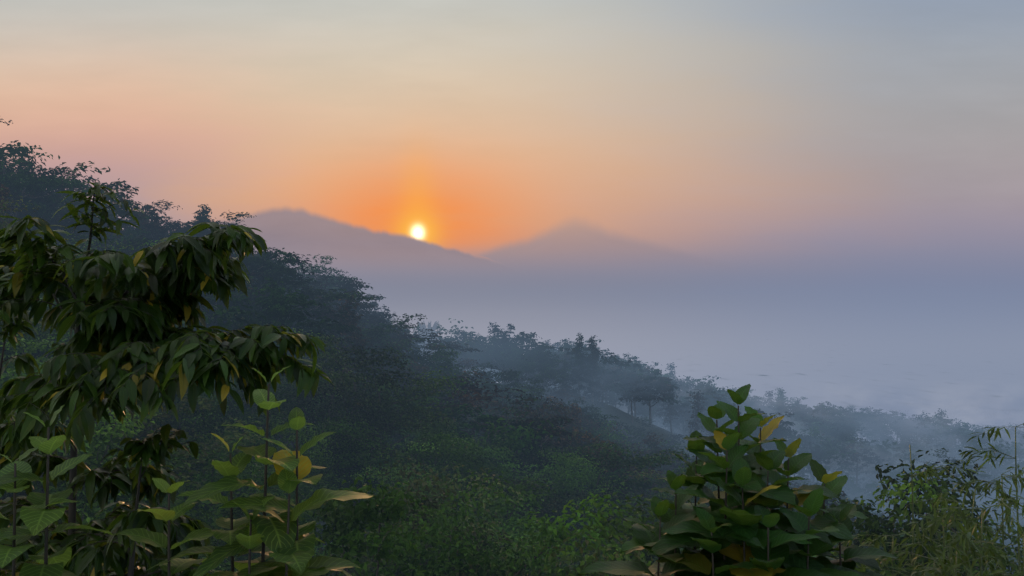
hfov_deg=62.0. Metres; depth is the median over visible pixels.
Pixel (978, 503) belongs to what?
tree
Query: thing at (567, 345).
tree
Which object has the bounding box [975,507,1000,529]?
tree
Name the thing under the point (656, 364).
tree
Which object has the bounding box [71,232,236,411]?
tree
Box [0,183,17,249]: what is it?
tree
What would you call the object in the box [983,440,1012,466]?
tree
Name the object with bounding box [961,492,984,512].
tree
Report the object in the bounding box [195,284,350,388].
tree
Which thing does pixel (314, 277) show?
tree
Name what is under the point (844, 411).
tree
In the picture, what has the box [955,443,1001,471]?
tree
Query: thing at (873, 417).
tree
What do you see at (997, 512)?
tree
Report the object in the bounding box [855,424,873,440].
tree
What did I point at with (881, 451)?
tree
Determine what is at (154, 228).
tree
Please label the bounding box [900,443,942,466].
tree
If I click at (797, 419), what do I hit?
tree
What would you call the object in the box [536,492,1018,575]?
shrub
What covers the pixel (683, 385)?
tree
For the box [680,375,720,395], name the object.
tree
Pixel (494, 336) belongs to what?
tree
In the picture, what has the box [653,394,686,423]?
tree
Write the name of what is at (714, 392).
tree
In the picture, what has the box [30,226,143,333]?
tree
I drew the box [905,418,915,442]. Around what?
tree
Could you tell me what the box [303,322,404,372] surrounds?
tree
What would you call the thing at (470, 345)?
tree
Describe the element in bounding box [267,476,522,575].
shrub
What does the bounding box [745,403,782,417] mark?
tree
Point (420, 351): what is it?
tree
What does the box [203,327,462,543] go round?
tree
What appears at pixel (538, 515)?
tree
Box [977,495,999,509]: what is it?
tree
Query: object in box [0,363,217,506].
tree
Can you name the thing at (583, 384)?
tree
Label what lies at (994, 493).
tree
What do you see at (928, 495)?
shrub
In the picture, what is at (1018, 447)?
tree
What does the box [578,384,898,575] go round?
shrub
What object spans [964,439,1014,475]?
tree
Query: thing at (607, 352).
tree
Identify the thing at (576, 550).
tree
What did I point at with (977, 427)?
tree
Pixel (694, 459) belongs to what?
tree
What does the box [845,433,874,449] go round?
tree
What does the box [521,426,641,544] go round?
tree
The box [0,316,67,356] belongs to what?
tree
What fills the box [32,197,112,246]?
ridge tree
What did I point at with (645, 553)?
tree
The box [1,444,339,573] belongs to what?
tree
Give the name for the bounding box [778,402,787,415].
tree
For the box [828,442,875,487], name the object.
tree
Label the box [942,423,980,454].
tree
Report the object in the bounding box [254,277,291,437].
tree
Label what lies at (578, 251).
mountain
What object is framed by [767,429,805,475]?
tree
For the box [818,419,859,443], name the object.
tree
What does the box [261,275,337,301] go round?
tree
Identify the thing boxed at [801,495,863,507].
tree
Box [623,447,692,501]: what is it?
tree
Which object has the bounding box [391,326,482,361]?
tree
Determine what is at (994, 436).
tree
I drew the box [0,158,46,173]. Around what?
tree
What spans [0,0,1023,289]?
sky
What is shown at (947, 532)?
tree
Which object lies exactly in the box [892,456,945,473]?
tree
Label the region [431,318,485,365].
tree
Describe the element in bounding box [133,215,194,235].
tree
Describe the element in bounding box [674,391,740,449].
tree
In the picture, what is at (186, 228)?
tree
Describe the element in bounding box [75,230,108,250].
tree
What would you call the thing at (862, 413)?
ridge tree
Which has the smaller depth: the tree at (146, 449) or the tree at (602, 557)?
the tree at (146, 449)
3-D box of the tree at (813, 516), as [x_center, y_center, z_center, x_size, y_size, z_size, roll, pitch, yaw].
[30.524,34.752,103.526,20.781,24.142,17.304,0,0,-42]
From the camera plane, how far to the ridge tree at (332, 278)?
202.40 m
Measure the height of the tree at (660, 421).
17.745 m
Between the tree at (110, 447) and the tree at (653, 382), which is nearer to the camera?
the tree at (110, 447)
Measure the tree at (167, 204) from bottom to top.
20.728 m
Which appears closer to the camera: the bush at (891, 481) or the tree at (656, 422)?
the bush at (891, 481)
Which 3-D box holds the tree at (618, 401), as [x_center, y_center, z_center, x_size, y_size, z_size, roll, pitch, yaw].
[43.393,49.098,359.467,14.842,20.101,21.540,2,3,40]
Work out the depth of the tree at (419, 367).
144.46 m
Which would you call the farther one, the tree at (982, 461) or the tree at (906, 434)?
the tree at (906, 434)
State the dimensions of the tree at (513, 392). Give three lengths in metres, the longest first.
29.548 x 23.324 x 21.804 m
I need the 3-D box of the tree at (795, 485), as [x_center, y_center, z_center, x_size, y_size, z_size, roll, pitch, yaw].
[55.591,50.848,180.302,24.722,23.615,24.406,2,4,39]
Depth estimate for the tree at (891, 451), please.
416.39 m
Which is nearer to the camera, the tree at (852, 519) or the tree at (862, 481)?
the tree at (852, 519)
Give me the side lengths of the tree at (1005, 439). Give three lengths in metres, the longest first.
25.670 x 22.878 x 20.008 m
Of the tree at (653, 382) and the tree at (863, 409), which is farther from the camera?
the tree at (863, 409)
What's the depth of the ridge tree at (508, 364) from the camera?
278.24 m
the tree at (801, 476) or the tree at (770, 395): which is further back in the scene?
the tree at (770, 395)
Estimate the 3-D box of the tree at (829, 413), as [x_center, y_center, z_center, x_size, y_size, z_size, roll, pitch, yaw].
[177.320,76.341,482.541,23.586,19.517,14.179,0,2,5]
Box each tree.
[0,140,109,263]
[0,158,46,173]
[0,162,84,239]
[0,180,334,575]
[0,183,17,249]
[0,195,40,275]
[0,293,184,418]
[0,297,80,388]
[0,307,67,385]
[0,310,91,567]
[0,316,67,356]
[0,323,96,499]
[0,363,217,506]
[0,392,263,527]
[0,405,316,566]
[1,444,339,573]
[5,411,220,503]
[9,180,148,249]
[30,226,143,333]
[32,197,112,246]
[53,175,130,246]
[58,388,278,519]
[67,423,209,575]
[70,233,159,278]
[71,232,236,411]
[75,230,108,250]
[77,214,128,249]
[98,199,182,249]
[98,218,168,250]
[106,241,283,278]
[117,207,246,254]
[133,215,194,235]
[137,356,329,567]
[157,392,236,463]
[158,217,210,237]
[159,211,256,234]
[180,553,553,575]
[183,425,343,558]
[189,204,211,233]
[190,419,372,515]
[193,273,258,330]
[194,248,304,394]
[194,268,289,328]
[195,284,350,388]
[197,387,391,490]
[198,278,357,390]
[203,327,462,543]
[204,251,316,297]
[219,382,344,446]
[230,341,323,442]
[241,267,374,322]
[245,247,329,288]
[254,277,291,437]
[254,291,361,335]
[259,247,299,274]
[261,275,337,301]
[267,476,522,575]
[272,254,338,281]
[293,275,386,329]
[294,271,344,291]
[300,273,358,305]
[300,319,416,381]
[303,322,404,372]
[305,313,432,399]
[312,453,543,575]
[314,500,517,575]
[317,269,346,286]
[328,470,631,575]
[329,295,372,427]
[334,342,489,403]
[350,309,414,352]
[357,293,410,333]
[361,484,548,572]
[368,331,430,366]
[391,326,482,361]
[398,346,470,391]
[401,323,447,354]
[404,337,424,354]
[417,320,500,382]
[418,343,471,391]
[420,362,515,392]
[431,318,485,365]
[443,330,487,367]
[445,362,522,400]
[446,336,492,373]
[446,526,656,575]
[448,358,490,378]
[453,337,497,367]
[468,378,547,410]
[468,476,577,549]
[470,333,545,399]
[481,322,502,369]
[483,347,504,384]
[489,323,535,384]
[502,388,549,410]
[506,332,548,385]
[510,344,571,397]
[516,371,550,396]
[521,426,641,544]
[530,395,569,412]
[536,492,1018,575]
[545,456,723,524]
[546,497,647,564]
[549,377,569,388]
[552,338,568,351]
[554,347,643,403]
[555,339,574,387]
[558,339,601,356]
[568,333,592,405]
[568,382,589,396]
[571,545,672,575]
[581,347,616,362]
[582,335,606,417]
[586,354,626,402]
[589,469,708,517]
[601,369,661,413]
[607,353,642,372]
[608,389,626,410]
[609,535,656,575]
[610,380,656,422]
[612,380,648,414]
[615,369,651,416]
[618,367,673,425]
[619,360,667,380]
[622,432,690,458]
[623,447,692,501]
[627,389,665,423]
[628,369,678,423]
[630,401,667,424]
[631,471,685,493]
[635,445,687,464]
[636,362,660,378]
[636,405,660,421]
[639,406,669,429]
[649,469,897,567]
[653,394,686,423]
[658,379,681,432]
[660,383,677,431]
[661,452,722,467]
[662,396,718,434]
[662,418,701,437]
[663,425,682,434]
[665,362,676,378]
[665,375,693,396]
[668,450,783,470]
[672,391,714,436]
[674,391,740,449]
[674,466,845,535]
[676,378,716,395]
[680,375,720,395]
[684,387,724,404]
[685,389,707,434]
[697,413,735,450]
[700,386,738,403]
[710,488,828,519]
[717,389,752,407]
[727,398,774,418]
[742,398,759,412]
[743,397,760,412]
[744,423,788,454]
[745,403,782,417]
[748,395,764,402]
[749,408,794,439]
[753,420,821,475]
[763,390,775,407]
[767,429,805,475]
[770,395,807,417]
[770,401,788,415]
[774,388,788,418]
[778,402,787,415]
[778,406,797,415]
[779,412,822,436]
[784,434,849,487]
[785,399,806,419]
[787,410,813,435]
[789,480,825,503]
[791,405,830,423]
[792,467,808,486]
[794,421,803,435]
[797,428,855,482]
[801,431,838,440]
[801,440,822,484]
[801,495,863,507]
[803,406,812,433]
[807,406,845,417]
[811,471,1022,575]
[815,401,845,419]
[816,402,825,422]
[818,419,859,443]
[821,432,864,472]
[825,499,979,562]
[828,404,853,416]
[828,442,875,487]
[829,422,870,443]
[831,408,868,427]
[831,542,909,573]
[834,433,871,450]
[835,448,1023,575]
[837,444,884,487]
[837,498,900,528]
[839,439,906,481]
[840,412,877,440]
[840,476,881,504]
[845,406,879,416]
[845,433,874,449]
[845,454,900,493]
[849,473,870,489]
[850,414,882,437]
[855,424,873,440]
[856,444,903,459]
[856,514,1015,571]
[859,452,907,489]
[860,427,884,443]
[863,406,901,423]
[863,490,879,512]
[865,422,895,446]
[882,414,913,443]
[884,436,928,462]
[886,464,921,504]
[891,448,994,493]
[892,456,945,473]
[895,521,1017,573]
[898,412,933,439]
[898,461,945,501]
[899,434,936,462]
[900,423,911,444]
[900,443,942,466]
[903,454,937,466]
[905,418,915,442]
[909,440,944,467]
[915,478,967,503]
[920,414,952,448]
[921,416,952,441]
[925,434,963,463]
[935,408,948,431]
[941,434,957,460]
[941,475,975,498]
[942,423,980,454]
[943,418,970,442]
[948,444,974,459]
[948,469,1000,506]
[954,470,987,507]
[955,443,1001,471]
[957,422,990,449]
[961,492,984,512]
[963,424,1004,449]
[963,430,988,451]
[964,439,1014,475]
[966,463,1017,516]
[974,425,1018,447]
[975,453,989,469]
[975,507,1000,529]
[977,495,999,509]
[978,425,1014,444]
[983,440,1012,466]
[983,495,1013,516]
[984,525,1022,549]
[985,460,1013,474]
[988,429,1021,465]
[990,476,1019,503]
[992,470,1021,508]
[992,514,1023,545]
[995,457,1023,474]
[995,474,1023,503]
[999,423,1023,442]
[1000,450,1023,473]
[1001,506,1023,546]
[1002,426,1023,456]
[1002,441,1023,463]
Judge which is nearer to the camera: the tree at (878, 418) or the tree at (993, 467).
the tree at (993, 467)
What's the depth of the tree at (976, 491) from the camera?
316.17 m
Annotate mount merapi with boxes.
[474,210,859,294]
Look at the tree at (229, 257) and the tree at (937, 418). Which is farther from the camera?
the tree at (937, 418)
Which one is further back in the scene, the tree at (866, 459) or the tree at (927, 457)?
the tree at (927, 457)
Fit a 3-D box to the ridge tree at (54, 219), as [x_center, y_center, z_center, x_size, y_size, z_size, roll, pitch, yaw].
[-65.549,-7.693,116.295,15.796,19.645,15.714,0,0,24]
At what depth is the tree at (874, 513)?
178.63 m
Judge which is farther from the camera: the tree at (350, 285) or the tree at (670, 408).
the tree at (670, 408)
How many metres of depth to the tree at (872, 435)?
452.97 m
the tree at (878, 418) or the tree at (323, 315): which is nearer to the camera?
the tree at (323, 315)
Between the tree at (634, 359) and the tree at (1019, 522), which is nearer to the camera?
the tree at (1019, 522)
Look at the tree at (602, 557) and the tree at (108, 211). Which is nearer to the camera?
the tree at (602, 557)
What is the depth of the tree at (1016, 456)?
464.01 m
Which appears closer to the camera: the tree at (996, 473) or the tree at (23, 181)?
the tree at (23, 181)
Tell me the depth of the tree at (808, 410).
448.78 m
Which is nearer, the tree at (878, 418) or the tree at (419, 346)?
the tree at (419, 346)
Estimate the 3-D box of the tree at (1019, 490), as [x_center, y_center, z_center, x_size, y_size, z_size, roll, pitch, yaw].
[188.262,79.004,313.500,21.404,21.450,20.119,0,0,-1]
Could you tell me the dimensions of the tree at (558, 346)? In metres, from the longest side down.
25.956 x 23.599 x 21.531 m
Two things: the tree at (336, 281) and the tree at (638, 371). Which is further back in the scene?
the tree at (638, 371)
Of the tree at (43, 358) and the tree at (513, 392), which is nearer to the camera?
the tree at (43, 358)
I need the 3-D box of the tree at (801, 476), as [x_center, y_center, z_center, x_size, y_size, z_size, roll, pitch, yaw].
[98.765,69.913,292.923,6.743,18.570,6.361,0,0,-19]
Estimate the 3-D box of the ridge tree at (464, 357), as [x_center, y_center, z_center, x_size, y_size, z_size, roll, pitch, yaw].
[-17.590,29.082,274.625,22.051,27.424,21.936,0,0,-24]
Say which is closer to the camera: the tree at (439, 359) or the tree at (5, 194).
the tree at (5, 194)
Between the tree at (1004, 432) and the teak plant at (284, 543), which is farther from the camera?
the tree at (1004, 432)
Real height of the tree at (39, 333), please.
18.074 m
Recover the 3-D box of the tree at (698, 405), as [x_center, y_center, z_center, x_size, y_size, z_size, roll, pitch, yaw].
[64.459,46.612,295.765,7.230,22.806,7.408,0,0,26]
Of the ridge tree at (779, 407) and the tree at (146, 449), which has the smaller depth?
the tree at (146, 449)
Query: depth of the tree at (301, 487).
50.66 m
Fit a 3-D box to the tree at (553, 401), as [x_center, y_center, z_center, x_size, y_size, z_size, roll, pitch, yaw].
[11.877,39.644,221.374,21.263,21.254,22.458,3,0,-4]
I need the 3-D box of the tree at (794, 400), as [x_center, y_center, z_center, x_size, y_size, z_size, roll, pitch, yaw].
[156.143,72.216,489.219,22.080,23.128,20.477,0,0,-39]
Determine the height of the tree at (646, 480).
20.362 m
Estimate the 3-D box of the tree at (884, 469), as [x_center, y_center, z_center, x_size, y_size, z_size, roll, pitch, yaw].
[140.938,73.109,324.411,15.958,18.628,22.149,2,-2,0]
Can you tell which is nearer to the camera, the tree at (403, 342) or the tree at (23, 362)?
the tree at (23, 362)
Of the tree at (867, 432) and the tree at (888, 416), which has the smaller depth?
the tree at (867, 432)
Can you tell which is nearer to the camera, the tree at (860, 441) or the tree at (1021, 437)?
the tree at (860, 441)
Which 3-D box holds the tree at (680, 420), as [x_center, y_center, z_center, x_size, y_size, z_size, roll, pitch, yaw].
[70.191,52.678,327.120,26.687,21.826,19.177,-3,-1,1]
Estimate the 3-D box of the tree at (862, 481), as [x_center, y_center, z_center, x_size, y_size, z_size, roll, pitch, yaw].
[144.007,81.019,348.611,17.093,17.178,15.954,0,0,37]
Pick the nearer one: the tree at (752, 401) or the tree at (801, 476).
the tree at (801, 476)
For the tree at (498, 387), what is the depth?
206.57 m
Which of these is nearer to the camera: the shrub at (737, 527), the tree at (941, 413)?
the shrub at (737, 527)
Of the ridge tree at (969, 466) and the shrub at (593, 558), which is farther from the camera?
the ridge tree at (969, 466)
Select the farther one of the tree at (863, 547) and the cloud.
the cloud
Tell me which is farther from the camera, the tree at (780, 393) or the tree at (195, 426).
the tree at (780, 393)
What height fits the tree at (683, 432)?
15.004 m
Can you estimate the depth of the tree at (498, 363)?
290.94 m
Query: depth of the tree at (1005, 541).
290.04 m
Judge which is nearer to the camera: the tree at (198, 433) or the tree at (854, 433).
the tree at (198, 433)
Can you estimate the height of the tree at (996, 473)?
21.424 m
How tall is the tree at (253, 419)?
16.010 m
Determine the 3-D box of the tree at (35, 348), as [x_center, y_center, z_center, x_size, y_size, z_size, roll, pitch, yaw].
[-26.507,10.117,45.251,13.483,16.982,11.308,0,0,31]
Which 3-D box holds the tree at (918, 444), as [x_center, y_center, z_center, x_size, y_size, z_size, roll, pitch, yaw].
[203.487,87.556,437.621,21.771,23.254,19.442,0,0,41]
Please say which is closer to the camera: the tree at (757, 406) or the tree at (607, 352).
the tree at (607, 352)
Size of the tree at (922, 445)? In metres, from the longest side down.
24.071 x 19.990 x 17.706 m
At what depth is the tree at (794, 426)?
429.64 m
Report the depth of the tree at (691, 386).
446.50 m
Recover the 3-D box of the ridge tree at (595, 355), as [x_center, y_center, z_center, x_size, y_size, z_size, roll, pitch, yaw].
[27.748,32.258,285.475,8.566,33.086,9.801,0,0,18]
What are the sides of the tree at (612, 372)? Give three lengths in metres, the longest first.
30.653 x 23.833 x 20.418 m
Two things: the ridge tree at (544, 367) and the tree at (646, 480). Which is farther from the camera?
the ridge tree at (544, 367)
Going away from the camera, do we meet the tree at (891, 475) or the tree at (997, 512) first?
the tree at (891, 475)
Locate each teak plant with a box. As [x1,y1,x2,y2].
[0,366,373,575]
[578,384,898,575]
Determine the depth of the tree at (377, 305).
204.87 m
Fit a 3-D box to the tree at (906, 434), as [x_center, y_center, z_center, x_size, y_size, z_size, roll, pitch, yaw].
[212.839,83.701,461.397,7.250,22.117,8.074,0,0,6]
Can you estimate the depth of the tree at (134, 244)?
111.71 m
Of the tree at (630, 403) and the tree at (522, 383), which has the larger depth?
the tree at (630, 403)
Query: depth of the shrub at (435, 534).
28.37 m
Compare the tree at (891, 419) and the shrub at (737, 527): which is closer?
the shrub at (737, 527)
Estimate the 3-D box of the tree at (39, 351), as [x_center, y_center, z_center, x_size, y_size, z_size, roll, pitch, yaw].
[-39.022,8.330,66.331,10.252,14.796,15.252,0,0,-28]
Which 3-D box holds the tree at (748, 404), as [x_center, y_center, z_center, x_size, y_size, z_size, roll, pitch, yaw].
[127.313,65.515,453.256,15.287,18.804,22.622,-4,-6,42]
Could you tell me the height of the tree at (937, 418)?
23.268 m
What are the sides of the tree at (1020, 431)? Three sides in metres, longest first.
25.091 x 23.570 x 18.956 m
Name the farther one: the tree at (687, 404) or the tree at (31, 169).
the tree at (687, 404)
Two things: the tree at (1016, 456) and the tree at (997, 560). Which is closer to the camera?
the tree at (997, 560)
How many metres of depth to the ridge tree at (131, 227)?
146.79 m
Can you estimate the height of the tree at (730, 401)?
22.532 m
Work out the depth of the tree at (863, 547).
69.66 m
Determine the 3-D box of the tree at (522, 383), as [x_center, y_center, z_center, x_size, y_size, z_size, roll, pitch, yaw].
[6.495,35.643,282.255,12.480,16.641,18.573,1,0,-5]
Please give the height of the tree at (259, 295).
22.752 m
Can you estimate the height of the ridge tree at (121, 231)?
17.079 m
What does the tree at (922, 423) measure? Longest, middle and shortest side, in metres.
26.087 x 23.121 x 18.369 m
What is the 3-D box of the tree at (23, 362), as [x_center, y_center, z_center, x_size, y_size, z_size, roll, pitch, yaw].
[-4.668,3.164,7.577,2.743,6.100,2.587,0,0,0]
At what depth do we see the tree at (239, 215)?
162.82 m
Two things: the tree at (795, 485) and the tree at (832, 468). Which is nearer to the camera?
the tree at (795, 485)
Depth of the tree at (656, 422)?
343.74 m
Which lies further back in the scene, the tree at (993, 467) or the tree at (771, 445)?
the tree at (993, 467)
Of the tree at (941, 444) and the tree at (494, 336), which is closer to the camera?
the tree at (494, 336)
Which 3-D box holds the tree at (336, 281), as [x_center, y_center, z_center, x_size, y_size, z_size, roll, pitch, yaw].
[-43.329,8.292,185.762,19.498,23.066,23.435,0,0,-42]
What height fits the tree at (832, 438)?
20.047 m
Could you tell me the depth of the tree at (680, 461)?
158.59 m
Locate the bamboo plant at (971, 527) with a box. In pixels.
[833,423,1023,575]
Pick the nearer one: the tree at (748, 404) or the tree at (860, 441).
the tree at (860, 441)
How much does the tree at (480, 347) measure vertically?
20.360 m
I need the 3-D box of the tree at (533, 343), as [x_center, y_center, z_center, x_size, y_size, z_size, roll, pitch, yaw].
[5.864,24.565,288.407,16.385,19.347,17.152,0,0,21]
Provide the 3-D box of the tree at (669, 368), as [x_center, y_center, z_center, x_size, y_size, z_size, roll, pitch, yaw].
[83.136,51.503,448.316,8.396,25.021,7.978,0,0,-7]
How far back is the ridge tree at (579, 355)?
284.29 m
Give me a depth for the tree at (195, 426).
55.14 m
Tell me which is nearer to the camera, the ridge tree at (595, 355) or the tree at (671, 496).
the tree at (671, 496)
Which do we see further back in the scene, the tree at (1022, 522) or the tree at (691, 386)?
the tree at (691, 386)
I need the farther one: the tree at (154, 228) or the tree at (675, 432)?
the tree at (675, 432)
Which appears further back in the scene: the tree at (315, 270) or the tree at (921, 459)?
the tree at (921, 459)
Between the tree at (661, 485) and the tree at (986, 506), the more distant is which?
the tree at (986, 506)
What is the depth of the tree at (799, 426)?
418.00 m
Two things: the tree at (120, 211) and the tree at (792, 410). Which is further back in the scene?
the tree at (792, 410)
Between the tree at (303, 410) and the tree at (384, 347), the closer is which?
the tree at (303, 410)
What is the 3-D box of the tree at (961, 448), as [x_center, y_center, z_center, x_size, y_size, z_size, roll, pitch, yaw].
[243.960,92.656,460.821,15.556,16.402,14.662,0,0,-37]
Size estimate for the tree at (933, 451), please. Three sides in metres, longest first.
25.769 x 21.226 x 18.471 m
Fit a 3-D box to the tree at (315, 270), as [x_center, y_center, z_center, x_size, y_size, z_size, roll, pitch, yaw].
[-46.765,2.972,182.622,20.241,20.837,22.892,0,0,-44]
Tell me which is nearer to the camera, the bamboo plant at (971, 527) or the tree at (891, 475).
the bamboo plant at (971, 527)
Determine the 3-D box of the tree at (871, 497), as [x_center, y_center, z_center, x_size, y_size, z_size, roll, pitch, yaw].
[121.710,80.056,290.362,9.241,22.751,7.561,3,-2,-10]
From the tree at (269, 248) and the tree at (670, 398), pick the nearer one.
the tree at (269, 248)
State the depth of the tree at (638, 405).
335.27 m
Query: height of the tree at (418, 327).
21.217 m
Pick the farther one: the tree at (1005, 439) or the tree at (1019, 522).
the tree at (1005, 439)
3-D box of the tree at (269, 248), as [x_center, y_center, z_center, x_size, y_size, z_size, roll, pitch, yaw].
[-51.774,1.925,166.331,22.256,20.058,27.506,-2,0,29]
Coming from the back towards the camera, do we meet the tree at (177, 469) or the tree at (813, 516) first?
the tree at (813, 516)
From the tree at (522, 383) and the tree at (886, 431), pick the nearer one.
the tree at (522, 383)
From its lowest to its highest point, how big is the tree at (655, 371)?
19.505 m
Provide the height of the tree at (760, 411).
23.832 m
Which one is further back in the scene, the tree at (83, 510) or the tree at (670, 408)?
the tree at (670, 408)
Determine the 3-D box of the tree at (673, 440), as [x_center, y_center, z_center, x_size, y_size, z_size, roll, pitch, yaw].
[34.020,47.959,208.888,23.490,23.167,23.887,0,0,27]
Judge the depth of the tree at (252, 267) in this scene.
124.62 m
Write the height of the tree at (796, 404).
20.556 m
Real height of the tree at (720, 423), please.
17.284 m
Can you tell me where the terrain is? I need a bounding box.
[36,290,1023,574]
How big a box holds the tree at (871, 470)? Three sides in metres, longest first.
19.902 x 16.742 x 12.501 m
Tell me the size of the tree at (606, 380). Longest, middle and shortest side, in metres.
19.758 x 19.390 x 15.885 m
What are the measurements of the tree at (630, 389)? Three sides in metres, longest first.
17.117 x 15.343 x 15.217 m
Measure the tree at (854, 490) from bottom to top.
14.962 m
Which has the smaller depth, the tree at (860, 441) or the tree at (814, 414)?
the tree at (860, 441)
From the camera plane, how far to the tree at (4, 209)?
58.77 m
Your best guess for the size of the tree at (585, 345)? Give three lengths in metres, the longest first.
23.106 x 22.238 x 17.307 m
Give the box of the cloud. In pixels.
[919,404,982,422]
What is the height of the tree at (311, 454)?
15.208 m
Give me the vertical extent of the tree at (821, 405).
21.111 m
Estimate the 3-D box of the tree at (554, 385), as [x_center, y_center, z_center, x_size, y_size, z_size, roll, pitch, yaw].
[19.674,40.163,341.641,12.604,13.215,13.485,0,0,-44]
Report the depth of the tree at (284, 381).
78.53 m
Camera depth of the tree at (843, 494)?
109.80 m
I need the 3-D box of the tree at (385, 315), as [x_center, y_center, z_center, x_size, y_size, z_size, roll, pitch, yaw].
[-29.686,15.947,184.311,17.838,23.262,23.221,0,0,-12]
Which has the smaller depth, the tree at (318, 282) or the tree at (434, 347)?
the tree at (318, 282)
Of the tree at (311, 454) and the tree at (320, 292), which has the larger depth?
the tree at (320, 292)
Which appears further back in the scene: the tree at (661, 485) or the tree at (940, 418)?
the tree at (940, 418)
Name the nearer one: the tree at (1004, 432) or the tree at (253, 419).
the tree at (253, 419)
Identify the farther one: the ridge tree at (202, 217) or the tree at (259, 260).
the ridge tree at (202, 217)
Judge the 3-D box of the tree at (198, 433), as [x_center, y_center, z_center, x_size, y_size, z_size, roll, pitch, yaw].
[-21.819,13.543,52.887,16.870,15.814,10.479,0,0,0]
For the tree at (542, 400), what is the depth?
226.28 m
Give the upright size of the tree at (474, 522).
16.071 m
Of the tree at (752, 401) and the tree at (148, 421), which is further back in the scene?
the tree at (752, 401)
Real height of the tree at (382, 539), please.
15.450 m
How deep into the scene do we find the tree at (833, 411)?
471.21 m
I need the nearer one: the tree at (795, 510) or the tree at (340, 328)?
the tree at (795, 510)
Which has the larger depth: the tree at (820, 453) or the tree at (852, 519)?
the tree at (820, 453)
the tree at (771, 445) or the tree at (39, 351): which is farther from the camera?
the tree at (771, 445)

